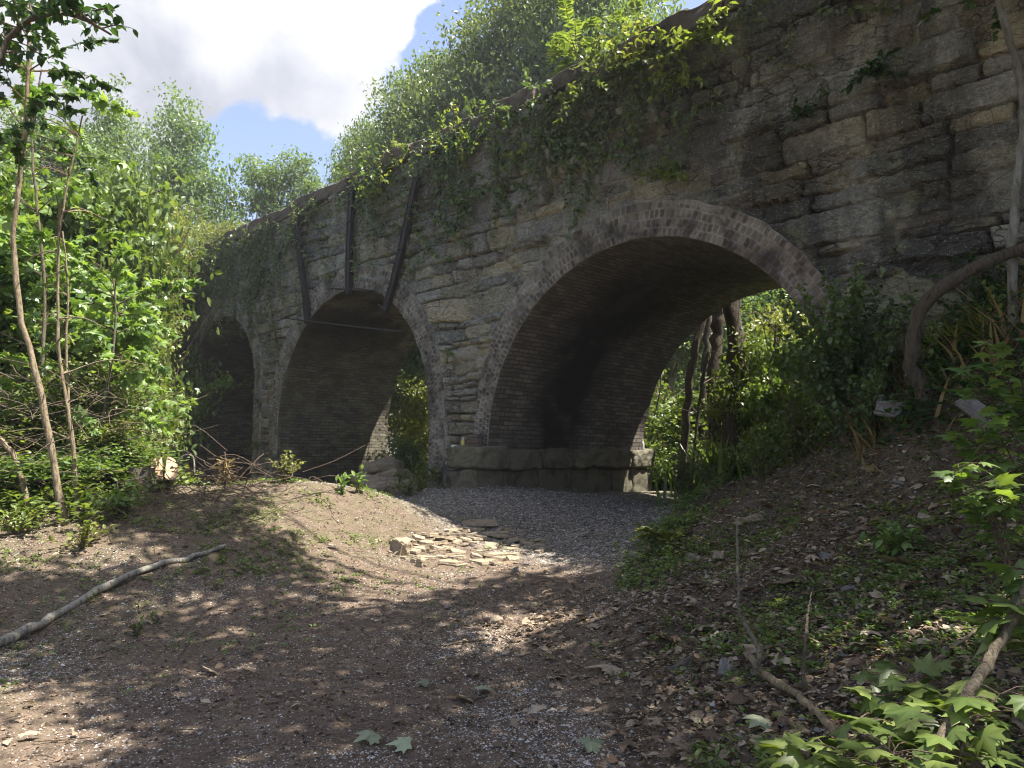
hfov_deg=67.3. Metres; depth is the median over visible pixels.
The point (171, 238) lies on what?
broadleaf tree
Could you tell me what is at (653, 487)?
ground cover
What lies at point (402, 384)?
shrub
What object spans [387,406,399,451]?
broadleaf tree
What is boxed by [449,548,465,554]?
flat stone
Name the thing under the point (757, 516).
bank stone
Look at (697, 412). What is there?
woodland tree
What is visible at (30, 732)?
fallen leaf
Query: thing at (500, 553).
flat stone
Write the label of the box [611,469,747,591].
ground cover
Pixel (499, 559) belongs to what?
flat stone
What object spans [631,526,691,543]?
fern
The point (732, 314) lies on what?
woodland tree
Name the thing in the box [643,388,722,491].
shrub
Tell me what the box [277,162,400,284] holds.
climbing vine
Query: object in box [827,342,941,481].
grass clump
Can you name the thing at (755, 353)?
shrub
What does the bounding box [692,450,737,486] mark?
weed
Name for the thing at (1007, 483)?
maple sapling
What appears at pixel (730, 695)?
fallen leaf
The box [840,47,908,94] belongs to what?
wall plant
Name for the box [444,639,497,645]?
fallen branch
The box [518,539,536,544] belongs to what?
flat stone
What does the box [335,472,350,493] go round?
seedling
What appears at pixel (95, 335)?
sapling
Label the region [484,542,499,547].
flat stone
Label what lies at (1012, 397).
maple sapling
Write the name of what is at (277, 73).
sky
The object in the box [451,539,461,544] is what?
flat stone
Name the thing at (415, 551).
flat stone
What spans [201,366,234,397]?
wall plant
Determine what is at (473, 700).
fallen branch
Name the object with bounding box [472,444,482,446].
loose brick
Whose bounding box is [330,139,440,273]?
climbing vine
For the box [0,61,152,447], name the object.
sapling
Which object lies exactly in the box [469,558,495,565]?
flat stone
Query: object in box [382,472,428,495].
weed
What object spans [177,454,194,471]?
arched twig
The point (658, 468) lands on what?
shrub
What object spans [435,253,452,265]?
wall plant
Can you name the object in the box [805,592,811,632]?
broken twig
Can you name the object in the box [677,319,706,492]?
woodland tree
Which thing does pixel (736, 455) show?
grass clump
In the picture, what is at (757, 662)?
fallen branch
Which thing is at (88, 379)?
shrub
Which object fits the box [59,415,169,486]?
shrub
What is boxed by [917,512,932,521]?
bank stone
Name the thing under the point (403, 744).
fallen leaf
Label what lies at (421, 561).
boulder
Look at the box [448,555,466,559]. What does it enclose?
flat stone
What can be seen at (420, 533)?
flat stone
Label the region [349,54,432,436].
broadleaf tree
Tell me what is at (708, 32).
wall plant
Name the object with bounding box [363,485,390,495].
ledge rock
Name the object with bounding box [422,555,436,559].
flat stone
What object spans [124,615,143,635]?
weed
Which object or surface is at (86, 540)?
weed
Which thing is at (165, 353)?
shrub
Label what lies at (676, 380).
broadleaf tree
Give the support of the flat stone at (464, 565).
on the ground at (312, 520)
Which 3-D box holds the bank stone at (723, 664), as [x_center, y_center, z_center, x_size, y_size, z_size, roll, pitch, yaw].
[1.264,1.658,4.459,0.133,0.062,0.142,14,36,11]
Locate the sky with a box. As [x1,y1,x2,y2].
[0,0,706,455]
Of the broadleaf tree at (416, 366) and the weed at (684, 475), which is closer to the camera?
the weed at (684, 475)
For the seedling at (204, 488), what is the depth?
9.51 m
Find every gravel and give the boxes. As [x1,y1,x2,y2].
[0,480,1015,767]
[391,485,702,562]
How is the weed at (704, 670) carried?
on the ground at (312, 520)
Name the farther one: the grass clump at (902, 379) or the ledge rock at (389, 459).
the ledge rock at (389, 459)
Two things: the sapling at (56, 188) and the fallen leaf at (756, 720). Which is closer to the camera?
the fallen leaf at (756, 720)
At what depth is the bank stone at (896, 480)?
6.48 m
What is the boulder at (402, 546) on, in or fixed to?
on the ground at (312, 520)
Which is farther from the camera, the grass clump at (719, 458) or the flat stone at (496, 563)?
the grass clump at (719, 458)
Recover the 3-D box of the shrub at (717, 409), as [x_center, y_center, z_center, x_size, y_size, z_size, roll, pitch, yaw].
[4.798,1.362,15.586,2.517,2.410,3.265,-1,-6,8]
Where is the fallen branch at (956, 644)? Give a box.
[859,629,976,717]
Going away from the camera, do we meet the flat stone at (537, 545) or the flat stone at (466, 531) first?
the flat stone at (537, 545)
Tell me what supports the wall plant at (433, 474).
attached to the stone bridge
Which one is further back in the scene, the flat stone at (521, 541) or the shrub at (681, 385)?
the shrub at (681, 385)
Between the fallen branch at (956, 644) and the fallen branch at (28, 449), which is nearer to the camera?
the fallen branch at (956, 644)
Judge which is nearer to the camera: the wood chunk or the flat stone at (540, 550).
the wood chunk
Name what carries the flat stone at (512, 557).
on the ground at (312, 520)
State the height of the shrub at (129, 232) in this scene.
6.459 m
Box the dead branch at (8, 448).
[0,438,32,516]
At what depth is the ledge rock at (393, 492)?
14.59 m
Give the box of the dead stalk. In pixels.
[210,452,241,489]
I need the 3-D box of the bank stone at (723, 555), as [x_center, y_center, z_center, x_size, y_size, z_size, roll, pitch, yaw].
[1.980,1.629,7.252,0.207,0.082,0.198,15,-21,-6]
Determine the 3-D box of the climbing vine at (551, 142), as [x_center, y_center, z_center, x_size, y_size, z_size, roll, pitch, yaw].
[-0.058,-3.868,12.892,4.722,2.652,0.813,-6,-8,43]
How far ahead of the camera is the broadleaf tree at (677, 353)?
25.61 m
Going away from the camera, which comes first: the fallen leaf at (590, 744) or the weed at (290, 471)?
the fallen leaf at (590, 744)
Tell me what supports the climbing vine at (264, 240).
attached to the stone bridge
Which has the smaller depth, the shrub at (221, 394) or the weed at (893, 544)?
the weed at (893, 544)
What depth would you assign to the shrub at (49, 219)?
13.95 m
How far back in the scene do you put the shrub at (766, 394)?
13.79 m
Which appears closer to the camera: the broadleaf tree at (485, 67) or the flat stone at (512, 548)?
the flat stone at (512, 548)
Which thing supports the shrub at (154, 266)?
on the ground at (312, 520)
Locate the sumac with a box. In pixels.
[545,0,657,77]
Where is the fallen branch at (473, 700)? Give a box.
[467,693,497,703]
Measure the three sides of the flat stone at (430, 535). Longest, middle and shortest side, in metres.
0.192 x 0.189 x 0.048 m
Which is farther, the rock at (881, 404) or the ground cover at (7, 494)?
the ground cover at (7, 494)
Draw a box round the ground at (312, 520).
[0,304,1023,767]
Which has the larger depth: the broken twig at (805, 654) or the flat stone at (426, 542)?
the flat stone at (426, 542)
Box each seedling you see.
[198,483,206,500]
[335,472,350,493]
[350,464,367,493]
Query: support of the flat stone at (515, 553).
on the ground at (312, 520)
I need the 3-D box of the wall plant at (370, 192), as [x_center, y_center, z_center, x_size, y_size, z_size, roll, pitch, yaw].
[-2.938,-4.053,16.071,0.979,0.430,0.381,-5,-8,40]
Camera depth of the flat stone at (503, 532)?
10.47 m
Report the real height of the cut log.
0.520 m
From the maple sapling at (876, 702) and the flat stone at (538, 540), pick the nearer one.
the maple sapling at (876, 702)
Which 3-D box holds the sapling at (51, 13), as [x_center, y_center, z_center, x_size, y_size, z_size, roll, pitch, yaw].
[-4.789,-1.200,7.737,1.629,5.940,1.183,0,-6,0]
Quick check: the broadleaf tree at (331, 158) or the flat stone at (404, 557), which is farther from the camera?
the broadleaf tree at (331, 158)
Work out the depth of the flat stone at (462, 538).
9.84 m
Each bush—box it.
[723,426,789,482]
[742,375,831,465]
[762,260,917,445]
[815,367,911,445]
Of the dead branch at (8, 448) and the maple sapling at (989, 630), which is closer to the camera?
the maple sapling at (989, 630)
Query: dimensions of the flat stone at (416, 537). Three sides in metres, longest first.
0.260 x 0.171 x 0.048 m
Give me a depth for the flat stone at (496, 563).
8.72 m
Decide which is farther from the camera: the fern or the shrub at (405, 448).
the shrub at (405, 448)
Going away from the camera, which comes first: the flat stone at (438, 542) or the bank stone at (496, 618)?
the bank stone at (496, 618)
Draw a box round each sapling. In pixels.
[0,0,121,524]
[0,0,137,85]
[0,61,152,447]
[0,112,147,510]
[13,231,72,498]
[18,226,206,486]
[751,680,1023,767]
[786,651,1023,767]
[929,462,1023,581]
[937,412,1023,507]
[940,338,1023,458]
[949,559,1023,668]
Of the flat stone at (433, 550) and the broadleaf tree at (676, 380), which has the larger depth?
the broadleaf tree at (676, 380)
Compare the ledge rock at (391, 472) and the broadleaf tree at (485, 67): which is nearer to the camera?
the ledge rock at (391, 472)
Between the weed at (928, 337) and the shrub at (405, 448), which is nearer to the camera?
the weed at (928, 337)
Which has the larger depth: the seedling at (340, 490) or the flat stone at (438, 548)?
the seedling at (340, 490)
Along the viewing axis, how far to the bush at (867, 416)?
7.62 m
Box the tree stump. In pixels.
[122,468,158,494]
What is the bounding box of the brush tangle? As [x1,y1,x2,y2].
[0,358,364,542]
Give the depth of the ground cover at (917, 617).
4.75 m
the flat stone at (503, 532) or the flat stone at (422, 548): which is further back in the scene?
the flat stone at (503, 532)
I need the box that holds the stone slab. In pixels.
[462,519,497,526]
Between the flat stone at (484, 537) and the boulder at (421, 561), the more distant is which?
the flat stone at (484, 537)
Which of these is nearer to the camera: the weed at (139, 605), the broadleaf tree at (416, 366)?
the weed at (139, 605)
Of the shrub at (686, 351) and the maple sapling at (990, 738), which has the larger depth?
the shrub at (686, 351)
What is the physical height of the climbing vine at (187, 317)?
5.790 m
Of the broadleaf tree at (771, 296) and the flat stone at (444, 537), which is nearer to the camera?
the flat stone at (444, 537)
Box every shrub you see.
[0,150,151,372]
[0,195,198,440]
[0,271,99,350]
[0,302,146,429]
[0,305,184,454]
[0,347,167,457]
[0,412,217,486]
[0,426,195,489]
[6,130,222,467]
[37,198,186,298]
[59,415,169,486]
[131,248,220,464]
[142,291,227,463]
[169,224,259,436]
[211,220,246,231]
[364,378,429,489]
[375,433,428,490]
[387,364,427,453]
[643,356,684,447]
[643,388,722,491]
[644,422,707,491]
[655,370,699,406]
[659,333,725,397]
[677,318,797,453]
[687,391,776,457]
[699,293,813,429]
[723,330,830,467]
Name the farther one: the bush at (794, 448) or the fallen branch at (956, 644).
the bush at (794, 448)
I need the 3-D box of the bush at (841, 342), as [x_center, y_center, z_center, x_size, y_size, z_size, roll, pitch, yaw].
[3.551,-0.319,8.383,1.575,2.003,1.621,0,-6,0]
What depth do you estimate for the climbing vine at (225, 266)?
21.23 m
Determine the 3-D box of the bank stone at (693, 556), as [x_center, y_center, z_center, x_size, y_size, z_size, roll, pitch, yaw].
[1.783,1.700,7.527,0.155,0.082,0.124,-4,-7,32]
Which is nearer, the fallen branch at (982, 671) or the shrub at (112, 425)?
the fallen branch at (982, 671)
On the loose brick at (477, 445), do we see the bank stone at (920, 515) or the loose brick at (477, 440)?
the loose brick at (477, 440)
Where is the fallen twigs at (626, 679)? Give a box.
[0,331,1023,767]
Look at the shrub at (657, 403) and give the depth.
21.04 m
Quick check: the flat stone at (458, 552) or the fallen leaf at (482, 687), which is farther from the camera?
the flat stone at (458, 552)
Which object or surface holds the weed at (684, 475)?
on the ground at (312, 520)
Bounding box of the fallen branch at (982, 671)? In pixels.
[932,582,1023,767]
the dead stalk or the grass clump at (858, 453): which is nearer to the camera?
the grass clump at (858, 453)
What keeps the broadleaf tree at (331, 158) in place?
on the ground at (312, 520)
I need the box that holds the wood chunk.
[669,656,693,675]
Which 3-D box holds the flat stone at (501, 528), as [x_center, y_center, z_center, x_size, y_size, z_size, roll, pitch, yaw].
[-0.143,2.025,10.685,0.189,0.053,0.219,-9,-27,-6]
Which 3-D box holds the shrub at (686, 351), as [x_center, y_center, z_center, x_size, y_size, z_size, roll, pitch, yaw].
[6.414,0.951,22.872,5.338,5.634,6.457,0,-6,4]
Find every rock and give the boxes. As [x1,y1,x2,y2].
[351,473,398,484]
[359,461,401,474]
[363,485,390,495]
[365,479,420,495]
[374,468,412,478]
[376,456,403,468]
[873,397,907,417]
[954,398,996,428]
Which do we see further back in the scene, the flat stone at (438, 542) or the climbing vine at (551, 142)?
the climbing vine at (551, 142)
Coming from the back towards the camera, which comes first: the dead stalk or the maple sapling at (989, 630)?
the dead stalk
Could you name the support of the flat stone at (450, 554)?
on the ground at (312, 520)
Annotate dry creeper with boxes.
[314,36,1023,320]
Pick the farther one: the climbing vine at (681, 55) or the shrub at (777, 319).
the shrub at (777, 319)
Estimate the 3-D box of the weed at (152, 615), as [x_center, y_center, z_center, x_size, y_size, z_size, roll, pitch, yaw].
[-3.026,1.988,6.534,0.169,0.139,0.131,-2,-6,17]
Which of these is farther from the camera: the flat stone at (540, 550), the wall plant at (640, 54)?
the wall plant at (640, 54)
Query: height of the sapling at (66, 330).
3.393 m
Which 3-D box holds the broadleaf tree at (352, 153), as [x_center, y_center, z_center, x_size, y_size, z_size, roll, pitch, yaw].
[-1.751,-4.410,27.477,9.640,16.417,5.264,2,-6,-15]
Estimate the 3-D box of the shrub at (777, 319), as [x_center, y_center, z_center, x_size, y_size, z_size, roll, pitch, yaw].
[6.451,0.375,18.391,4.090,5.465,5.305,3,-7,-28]
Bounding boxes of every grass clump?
[649,435,817,503]
[701,439,755,477]
[793,301,971,466]
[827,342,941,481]
[881,257,1023,433]
[892,297,1003,383]
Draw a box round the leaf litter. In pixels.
[0,296,1023,767]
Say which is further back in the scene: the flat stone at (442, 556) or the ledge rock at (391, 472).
the ledge rock at (391, 472)
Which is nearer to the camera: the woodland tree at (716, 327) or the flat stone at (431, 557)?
the flat stone at (431, 557)
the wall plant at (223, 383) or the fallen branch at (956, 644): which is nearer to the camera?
the fallen branch at (956, 644)
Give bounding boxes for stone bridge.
[164,0,1023,492]
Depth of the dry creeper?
9.43 m
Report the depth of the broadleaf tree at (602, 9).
22.65 m
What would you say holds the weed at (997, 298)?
on the ground at (312, 520)
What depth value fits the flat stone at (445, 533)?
9.74 m
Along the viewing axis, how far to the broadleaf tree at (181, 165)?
30.66 m
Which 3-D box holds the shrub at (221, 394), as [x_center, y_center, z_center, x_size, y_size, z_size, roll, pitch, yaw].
[-10.018,-0.473,24.438,5.034,9.630,6.530,1,-6,-9]
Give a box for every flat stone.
[399,556,410,559]
[410,548,421,553]
[412,534,424,541]
[413,546,425,551]
[414,532,425,534]
[419,540,433,545]
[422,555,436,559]
[425,534,437,537]
[426,548,437,552]
[429,545,443,551]
[433,540,447,545]
[435,536,453,540]
[436,555,447,558]
[438,559,464,565]
[439,532,449,535]
[441,553,455,555]
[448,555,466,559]
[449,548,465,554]
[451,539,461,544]
[453,535,471,541]
[455,563,469,567]
[460,529,470,532]
[460,533,475,535]
[464,536,482,540]
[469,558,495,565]
[470,552,483,558]
[474,534,487,540]
[474,551,494,556]
[482,531,499,535]
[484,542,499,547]
[484,558,506,561]
[489,561,503,564]
[490,551,508,557]
[491,534,510,537]
[495,526,506,530]
[498,530,511,533]
[501,552,519,555]
[504,536,519,542]
[504,546,519,550]
[506,555,520,560]
[510,544,520,547]
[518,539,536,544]
[530,543,544,548]
[531,538,547,541]
[534,547,548,553]
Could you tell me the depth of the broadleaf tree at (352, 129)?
29.99 m
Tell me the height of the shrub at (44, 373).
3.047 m
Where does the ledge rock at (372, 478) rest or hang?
on the ledge rock at (393, 492)
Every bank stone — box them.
[492,615,503,623]
[527,601,537,606]
[688,553,700,560]
[712,550,728,559]
[717,657,733,677]
[741,513,763,522]
[816,551,832,558]
[840,585,855,591]
[891,477,903,484]
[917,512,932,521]
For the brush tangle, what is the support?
on the ground at (312, 520)
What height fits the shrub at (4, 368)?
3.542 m
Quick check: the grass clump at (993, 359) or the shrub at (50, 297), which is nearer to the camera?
the grass clump at (993, 359)
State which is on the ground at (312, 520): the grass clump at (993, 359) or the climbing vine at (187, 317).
the grass clump at (993, 359)
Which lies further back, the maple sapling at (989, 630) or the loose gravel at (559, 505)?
the loose gravel at (559, 505)
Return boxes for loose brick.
[471,438,482,443]
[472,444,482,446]
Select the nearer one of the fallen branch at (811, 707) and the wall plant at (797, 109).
the fallen branch at (811, 707)
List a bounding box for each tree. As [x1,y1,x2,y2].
[0,97,165,254]
[53,72,170,188]
[124,78,264,250]
[132,185,211,366]
[189,216,260,287]
[227,144,329,221]
[320,113,390,186]
[321,141,342,185]
[326,38,507,180]
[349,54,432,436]
[373,0,583,146]
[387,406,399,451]
[397,342,424,394]
[497,0,687,96]
[656,303,751,394]
[659,335,740,494]
[661,365,685,393]
[665,295,759,382]
[675,288,811,399]
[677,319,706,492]
[689,315,711,464]
[693,299,758,459]
[705,309,776,460]
[735,307,816,429]
[902,243,1023,419]
[914,0,1023,340]
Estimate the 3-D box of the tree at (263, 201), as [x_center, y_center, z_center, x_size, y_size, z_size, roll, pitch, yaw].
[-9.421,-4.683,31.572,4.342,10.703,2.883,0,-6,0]
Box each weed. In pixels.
[0,501,69,533]
[37,516,115,549]
[86,479,147,515]
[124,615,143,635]
[130,599,148,612]
[150,611,168,623]
[204,578,224,588]
[268,449,306,481]
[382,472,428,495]
[397,455,427,487]
[663,504,705,527]
[668,442,708,496]
[680,661,715,680]
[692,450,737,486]
[860,520,930,556]
[874,304,961,378]
[912,248,1006,322]
[963,265,1023,328]
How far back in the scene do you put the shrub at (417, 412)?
18.84 m
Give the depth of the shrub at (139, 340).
11.69 m
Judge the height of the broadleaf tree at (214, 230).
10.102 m
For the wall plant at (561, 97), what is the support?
attached to the stone bridge
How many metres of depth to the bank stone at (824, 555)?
5.87 m
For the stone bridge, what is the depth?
12.84 m
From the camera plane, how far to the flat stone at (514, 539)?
10.06 m
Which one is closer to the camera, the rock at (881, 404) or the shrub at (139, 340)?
the rock at (881, 404)
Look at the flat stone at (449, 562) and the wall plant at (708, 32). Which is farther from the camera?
the wall plant at (708, 32)
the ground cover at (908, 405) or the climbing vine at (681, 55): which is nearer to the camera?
the ground cover at (908, 405)
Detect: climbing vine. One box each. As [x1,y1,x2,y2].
[172,258,190,359]
[179,228,258,348]
[226,200,309,350]
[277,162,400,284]
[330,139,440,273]
[392,101,506,273]
[430,67,630,239]
[510,20,752,239]
[538,0,815,170]
[813,1,899,18]
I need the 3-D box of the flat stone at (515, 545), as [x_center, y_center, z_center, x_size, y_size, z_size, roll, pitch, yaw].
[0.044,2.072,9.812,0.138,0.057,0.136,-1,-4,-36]
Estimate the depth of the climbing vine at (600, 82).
11.69 m
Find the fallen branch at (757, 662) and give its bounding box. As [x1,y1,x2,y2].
[735,525,762,674]
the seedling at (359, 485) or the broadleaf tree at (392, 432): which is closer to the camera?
the seedling at (359, 485)
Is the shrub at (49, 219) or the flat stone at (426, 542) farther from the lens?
the shrub at (49, 219)
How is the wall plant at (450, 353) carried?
attached to the stone bridge
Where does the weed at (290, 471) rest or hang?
on the ground at (312, 520)
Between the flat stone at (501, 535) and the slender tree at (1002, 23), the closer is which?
the slender tree at (1002, 23)
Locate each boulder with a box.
[390,537,413,555]
[415,556,429,567]
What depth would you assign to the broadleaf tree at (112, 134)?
24.66 m
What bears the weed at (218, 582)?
on the ground at (312, 520)
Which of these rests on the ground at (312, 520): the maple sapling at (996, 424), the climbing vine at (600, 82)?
the maple sapling at (996, 424)
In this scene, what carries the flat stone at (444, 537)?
on the ground at (312, 520)
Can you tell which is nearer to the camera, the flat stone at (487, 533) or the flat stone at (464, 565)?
the flat stone at (464, 565)
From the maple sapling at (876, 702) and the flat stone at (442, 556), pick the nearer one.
the maple sapling at (876, 702)
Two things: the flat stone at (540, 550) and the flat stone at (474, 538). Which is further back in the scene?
the flat stone at (474, 538)
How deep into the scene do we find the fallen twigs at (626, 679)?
5.73 m
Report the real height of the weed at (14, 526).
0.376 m
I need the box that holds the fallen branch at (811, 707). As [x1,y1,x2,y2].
[744,650,845,741]
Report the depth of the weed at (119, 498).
8.74 m
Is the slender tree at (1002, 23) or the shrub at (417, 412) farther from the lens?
the shrub at (417, 412)
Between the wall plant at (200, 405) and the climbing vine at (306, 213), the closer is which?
the climbing vine at (306, 213)
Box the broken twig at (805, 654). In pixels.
[801,632,807,691]
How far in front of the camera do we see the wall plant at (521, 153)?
12.98 m
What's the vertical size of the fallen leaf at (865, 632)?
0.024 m
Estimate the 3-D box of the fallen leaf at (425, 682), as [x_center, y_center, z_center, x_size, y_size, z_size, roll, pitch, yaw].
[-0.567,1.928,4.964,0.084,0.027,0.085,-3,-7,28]
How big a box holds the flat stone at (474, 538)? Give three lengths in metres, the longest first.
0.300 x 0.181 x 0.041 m
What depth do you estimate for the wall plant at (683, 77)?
10.79 m
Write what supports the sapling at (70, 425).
on the ground at (312, 520)
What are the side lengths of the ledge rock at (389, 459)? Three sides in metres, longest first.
0.671 x 0.495 x 0.372 m
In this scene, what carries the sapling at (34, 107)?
on the ground at (312, 520)
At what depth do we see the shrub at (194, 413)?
21.25 m
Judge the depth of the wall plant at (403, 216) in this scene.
15.26 m
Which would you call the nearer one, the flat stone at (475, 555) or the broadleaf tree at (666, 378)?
the flat stone at (475, 555)
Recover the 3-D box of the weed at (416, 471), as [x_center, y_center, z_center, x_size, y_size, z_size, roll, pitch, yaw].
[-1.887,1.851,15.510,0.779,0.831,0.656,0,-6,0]
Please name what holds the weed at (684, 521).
on the ground at (312, 520)
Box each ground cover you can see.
[0,462,217,527]
[0,478,510,695]
[588,316,1023,767]
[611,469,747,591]
[646,468,677,490]
[873,263,1023,445]
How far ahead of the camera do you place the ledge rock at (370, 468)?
15.90 m
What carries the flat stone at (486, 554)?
on the ground at (312, 520)
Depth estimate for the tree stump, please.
9.69 m
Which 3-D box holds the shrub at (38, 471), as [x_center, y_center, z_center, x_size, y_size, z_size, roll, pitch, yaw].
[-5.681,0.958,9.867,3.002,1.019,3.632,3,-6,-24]
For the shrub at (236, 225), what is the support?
on the stone bridge
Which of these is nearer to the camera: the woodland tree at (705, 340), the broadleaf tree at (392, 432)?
the woodland tree at (705, 340)
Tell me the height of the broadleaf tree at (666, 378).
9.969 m
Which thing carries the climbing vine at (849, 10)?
attached to the stone bridge
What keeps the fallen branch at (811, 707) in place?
on the ground at (312, 520)
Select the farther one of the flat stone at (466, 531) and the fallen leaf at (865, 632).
the flat stone at (466, 531)
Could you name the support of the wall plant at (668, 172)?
attached to the stone bridge
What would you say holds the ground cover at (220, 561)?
on the ground at (312, 520)
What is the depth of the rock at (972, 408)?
5.89 m
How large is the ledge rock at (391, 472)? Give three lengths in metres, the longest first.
0.825 x 0.620 x 0.308 m
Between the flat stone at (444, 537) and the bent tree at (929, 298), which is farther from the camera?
the flat stone at (444, 537)
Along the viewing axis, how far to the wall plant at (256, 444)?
19.04 m
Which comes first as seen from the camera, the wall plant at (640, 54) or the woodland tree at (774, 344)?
the wall plant at (640, 54)
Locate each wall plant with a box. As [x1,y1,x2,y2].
[199,397,206,414]
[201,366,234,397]
[238,438,260,455]
[355,179,384,198]
[391,210,413,226]
[416,466,442,487]
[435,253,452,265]
[440,347,453,356]
[499,142,527,172]
[554,81,583,107]
[614,38,652,71]
[635,154,689,186]
[639,0,738,69]
[646,57,704,101]
[780,89,829,130]
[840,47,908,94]
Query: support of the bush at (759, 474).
on the ground at (312, 520)
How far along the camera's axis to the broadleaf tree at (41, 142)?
21.52 m
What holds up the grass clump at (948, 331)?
on the ground at (312, 520)
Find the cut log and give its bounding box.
[150,457,177,490]
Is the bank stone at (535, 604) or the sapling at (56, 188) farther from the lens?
the sapling at (56, 188)
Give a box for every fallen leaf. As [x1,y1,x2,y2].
[18,730,41,737]
[385,737,412,753]
[417,679,429,685]
[475,685,492,689]
[577,735,603,753]
[724,692,747,704]
[743,714,776,731]
[859,630,882,636]
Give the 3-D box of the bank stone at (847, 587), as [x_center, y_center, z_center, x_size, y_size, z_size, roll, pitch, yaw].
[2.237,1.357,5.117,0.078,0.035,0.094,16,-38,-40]
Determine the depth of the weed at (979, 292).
7.90 m
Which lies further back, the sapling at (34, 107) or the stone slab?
the stone slab
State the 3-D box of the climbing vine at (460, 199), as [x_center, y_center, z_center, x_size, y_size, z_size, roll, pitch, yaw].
[-1.302,-3.675,14.072,0.864,2.846,3.050,6,-8,-43]

